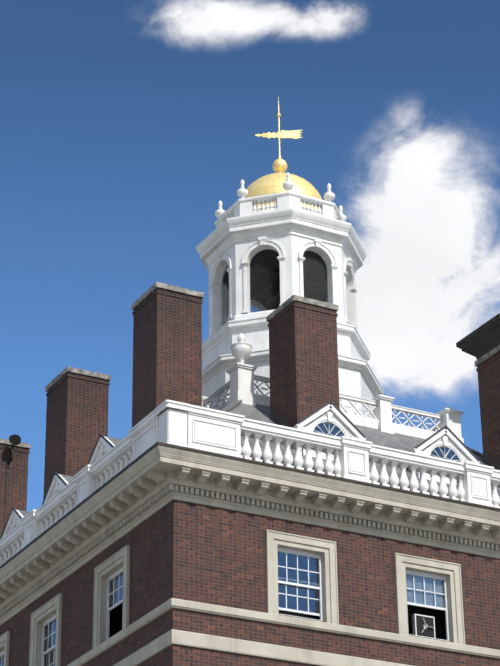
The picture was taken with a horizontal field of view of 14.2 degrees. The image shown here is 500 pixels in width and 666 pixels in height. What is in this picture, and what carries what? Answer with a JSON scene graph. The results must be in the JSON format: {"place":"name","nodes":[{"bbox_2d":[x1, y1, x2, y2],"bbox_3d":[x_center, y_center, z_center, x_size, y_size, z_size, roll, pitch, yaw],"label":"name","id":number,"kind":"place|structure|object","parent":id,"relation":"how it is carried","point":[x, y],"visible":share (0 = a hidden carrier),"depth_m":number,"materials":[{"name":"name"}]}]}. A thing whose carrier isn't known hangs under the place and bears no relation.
{"place":"outdoors","nodes":[
{"label":"outdoors","id":0,"kind":"place"},
{"bbox_2d":[0,0,499,511],"label":"sky","id":1,"kind":"structure","parent":0,"point":[125,125],"materials":[{"name":"blue"}]},
{"bbox_2d":[250,251,326,309],"bbox_3d":[0.851,-1.197,52.724,2.489,0.950,2.489,56,-60,-60],"label":"cupola bell","id":2,"kind":"object","parent":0,"point":[273,285],"depth_m":52.72,"materials":[{"name":"black metal"}]},
{"bbox_2d":[228,403,499,505],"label":"roof slates","id":3,"kind":"object","parent":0,"point":[258,412],"depth_m":46.26,"materials":[{"name":"grey stone"}]},
{"bbox_2d":[220,399,482,455],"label":"roof hips","id":4,"kind":"object","parent":3,"relation":"on","point":[231,405],"visible":0.1,"depth_m":46.11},
{"bbox_2d":[406,574,443,637],"bbox_3d":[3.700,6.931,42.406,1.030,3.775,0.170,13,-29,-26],"label":"fan window blinds","id":5,"kind":"object","parent":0,"point":[423,625],"depth_m":42.81,"materials":[{"name":"white plastic"}]},
{"label":"ground","id":6,"kind":"structure","parent":0,"visible":0},
{"bbox_2d":[0,500,499,665],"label":"brick walls","id":7,"kind":"structure","parent":6,"relation":"on","point":[183,550],"depth_m":41.47,"materials":[{"name":"red brick"}]},
{"bbox_2d":[0,552,446,665],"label":"window opening","id":8,"kind":"object","parent":7,"relation":"on","point":[115,625],"depth_m":43.20,"materials":[{"name":"black"}]},
{"bbox_2d":[0,530,464,665],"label":"window surrounds","id":9,"kind":"object","parent":7,"relation":"attached to","point":[326,550],"visible":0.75,"depth_m":42.68,"materials":[{"name":"beige stone"}]},
{"bbox_2d":[0,547,449,665],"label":"window sashes","id":10,"kind":"object","parent":9,"relation":"in","point":[286,582],"depth_m":42.73,"materials":[{"name":"white wood"}]},
{"bbox_2d":[0,552,444,665],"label":"window glass","id":11,"kind":"object","parent":10,"relation":"in","point":[438,602],"visible":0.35,"depth_m":41.90,"materials":[{"name":"blue glass"}]},
{"bbox_2d":[0,445,499,625],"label":"entablature","id":12,"kind":"structure","parent":7,"relation":"on","point":[146,486],"depth_m":42.44,"materials":[{"name":"stone"}]},
{"bbox_2d":[0,399,499,565],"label":"roof balustrade","id":13,"kind":"object","parent":12,"relation":"on","point":[192,426],"visible":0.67,"depth_m":43.00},
{"bbox_2d":[0,442,499,568],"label":"gutter edge","id":14,"kind":"object","parent":12,"relation":"on","point":[234,458],"visible":1,"depth_m":42.14,"materials":[{"name":"grey metal"}]},
{"bbox_3d":[-1.695,6.878,53.717,13.600,3.388,24.600,13,-29,-26],"label":"roof","id":15,"kind":"object","parent":12,"relation":"on","visible":0},
{"bbox_2d":[4,434,20,527],"bbox_3d":[-6.543,4.734,54.935,0.337,4.146,0.540,13,-29,-26],"label":"flood light","id":16,"kind":"object","parent":15,"relation":"on","point":[14,439],"visible":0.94,"depth_m":55.60,"materials":[{"name":"black metal"}]},
{"bbox_2d":[0,443,29,537],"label":"chimney","id":17,"kind":"object","parent":15,"relation":"on","point":[17,480],"visible":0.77,"depth_m":55.61,"materials":[{"name":"brick"}]},
{"bbox_2d":[0,438,30,448],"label":"chimney cap","id":18,"kind":"object","parent":17,"relation":"on","point":[21,444],"visible":0.25,"depth_m":56.09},
{"bbox_2d":[43,372,109,499],"bbox_3d":[-4.447,4.046,51.078,1.190,5.950,1.390,13,-29,-26],"label":"chimney","id":19,"kind":"object","parent":15,"relation":"on","point":[77,416],"visible":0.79,"depth_m":51.40,"materials":[{"name":"brick"}]},
{"bbox_2d":[45,366,110,391],"bbox_3d":[-4.483,1.314,52.411,1.230,0.130,1.430,13,-29,-26],"label":"chimney cap","id":20,"kind":"object","parent":19,"relation":"on","point":[76,371],"visible":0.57,"depth_m":51.91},
{"bbox_2d":[132,288,202,427],"bbox_3d":[-1.945,1.990,46.977,1.220,5.990,1.340,13,-29,-26],"label":"chimney","id":21,"kind":"object","parent":15,"relation":"on","point":[167,344],"visible":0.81,"depth_m":47.21,"materials":[{"name":"brick"}]},
{"bbox_2d":[131,282,203,309],"bbox_3d":[-1.982,-0.760,48.319,1.260,0.130,1.380,13,-29,-26],"label":"chimney cap","id":22,"kind":"object","parent":21,"relation":"on","point":[146,294],"visible":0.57,"depth_m":47.84,"materials":[{"name":"grey concrete"}]},
{"bbox_2d":[2,404,479,537],"bbox_3d":[-3.766,5.437,50.487,8.645,1.788,23.212,30,-40,-47],"label":"dormer","id":23,"kind":"object","parent":15,"relation":"on","point":[332,414],"visible":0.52,"depth_m":45.62,"materials":[{"name":"white paint"}]},
{"bbox_2d":[15,403,445,515],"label":"dormer slates","id":24,"kind":"object","parent":23,"relation":"on","point":[69,479],"visible":0.06,"depth_m":48.07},
{"bbox_2d":[0,401,479,538],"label":"pediment","id":25,"kind":"structure","parent":23,"relation":"attached to","point":[314,412],"depth_m":45.77,"materials":[{"name":"white paint"}]},
{"bbox_2d":[314,422,459,461],"bbox_3d":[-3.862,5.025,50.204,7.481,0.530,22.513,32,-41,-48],"label":"dormer glass","id":26,"kind":"object","parent":23,"relation":"in","point":[436,450],"depth_m":45.53,"materials":[{"name":"blue glass"}]},
{"bbox_2d":[202,309,383,418],"bbox_3d":[0.892,1.832,51.246,4.767,3.652,4.767,13,-29,-26],"label":"tower base","id":27,"kind":"object","parent":15,"relation":"on","point":[357,377],"visible":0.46,"depth_m":50.15,"materials":[{"name":"white paint"}]},
{"bbox_2d":[240,97,321,211],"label":"golden dome","id":28,"kind":"structure","parent":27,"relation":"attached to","point":[272,183],"depth_m":53.01,"materials":[{"name":"gold metal"}]},
{"bbox_2d":[255,130,302,138],"bbox_3d":[0.784,-5.412,54.780,1.340,0.289,0.060,0,-26,-2],"label":"weather vane","id":29,"kind":"object","parent":28,"relation":"attached to","point":[294,134],"visible":1,"depth_m":54.76,"materials":[{"name":"gold metal"}]},
{"bbox_2d":[209,235,356,336],"bbox_3d":[0.857,-0.739,52.500,3.585,2.070,3.585,13,-29,-26],"label":"cupola belfry","id":30,"kind":"object","parent":27,"relation":"on","point":[290,245],"visible":0.4,"depth_m":51.52,"materials":[{"name":"white paint"}]},
{"bbox_2d":[221,249,327,325],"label":"cupola screens","id":31,"kind":"object","parent":30,"relation":"in","point":[225,302],"visible":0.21,"depth_m":51.31,"materials":[{"name":"black metal"}]},
{"bbox_2d":[196,208,366,272],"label":"cornice","id":32,"kind":"structure","parent":30,"relation":"on","point":[225,235],"depth_m":51.56,"materials":[{"name":"white paint"}]},
{"bbox_2d":[214,172,346,227],"bbox_3d":[0.829,-2.868,53.537,3.306,1.367,3.302,13,-29,-26],"label":"balustrade","id":33,"kind":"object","parent":32,"relation":"on","point":[244,206],"depth_m":52.22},
{"bbox_2d":[208,236,356,334],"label":"arch trim","id":34,"kind":"structure","parent":30,"relation":"attached to","point":[264,241],"depth_m":51.30,"materials":[{"name":"white paint"}]},
{"bbox_2d":[268,301,339,426],"bbox_3d":[1.251,1.885,45.801,1.160,5.070,1.260,13,-29,-26],"label":"chimney","id":35,"kind":"object","parent":15,"relation":"on","point":[303,363],"visible":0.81,"depth_m":45.92,"materials":[{"name":"brick"}]},
{"bbox_2d":[270,408,292,427],"bbox_3d":[1.259,2.275,45.605,1.144,1.358,1.232,13,-29,-26],"label":"chimney flashing","id":36,"kind":"object","parent":35,"relation":"attached to","point":[275,418],"visible":0.17,"depth_m":45.72,"materials":[{"name":"grey metal"}]},
{"bbox_2d":[266,295,338,321],"bbox_3d":[1.219,-0.451,46.941,1.200,0.130,1.300,13,-29,-26],"label":"chimney cap","id":37,"kind":"object","parent":35,"relation":"on","point":[281,307],"visible":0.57,"depth_m":46.49,"materials":[{"name":"grey concrete"}]},
{"bbox_2d":[202,362,463,442],"bbox_3d":[0.909,3.134,50.611,6.340,1.175,6.640,13,-29,-26],"label":"deck railing","id":38,"kind":"object","parent":15,"relation":"on","point":[240,384],"visible":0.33,"depth_m":48.41,"materials":[{"name":"white paint"}]},
{"bbox_2d":[230,333,450,408],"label":"deck urns","id":39,"kind":"object","parent":38,"relation":"on","point":[241,349],"visible":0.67,"depth_m":47.25,"materials":[{"name":"white paint"}]},
{"bbox_2d":[476,351,499,467],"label":"chimney","id":40,"kind":"object","parent":15,"relation":"on","point":[488,370],"visible":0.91,"depth_m":48.86,"materials":[{"name":"brick"}]},
{"bbox_2d":[456,313,499,359],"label":"chimney hood","id":41,"kind":"object","parent":40,"relation":"on","point":[481,341],"visible":0.7,"depth_m":49.37,"materials":[{"name":"black metal"}]},
{"bbox_2d":[475,345,499,366],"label":"band","id":42,"kind":"object","parent":40,"relation":"on","point":[495,350],"visible":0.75,"depth_m":49.34,"materials":[{"name":"grey stone"}]},
{"bbox_2d":[483,453,499,469],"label":"chimney flashing","id":43,"kind":"object","parent":15,"relation":"on","point":[489,462],"visible":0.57,"depth_m":48.32,"materials":[{"name":"grey metal"}]},
{"bbox_2d":[67,598,499,665],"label":"belt courses","id":44,"kind":"object","parent":7,"relation":"attached to","point":[210,642],"visible":1,"depth_m":40.67,"materials":[{"name":"stone"}]}
]}

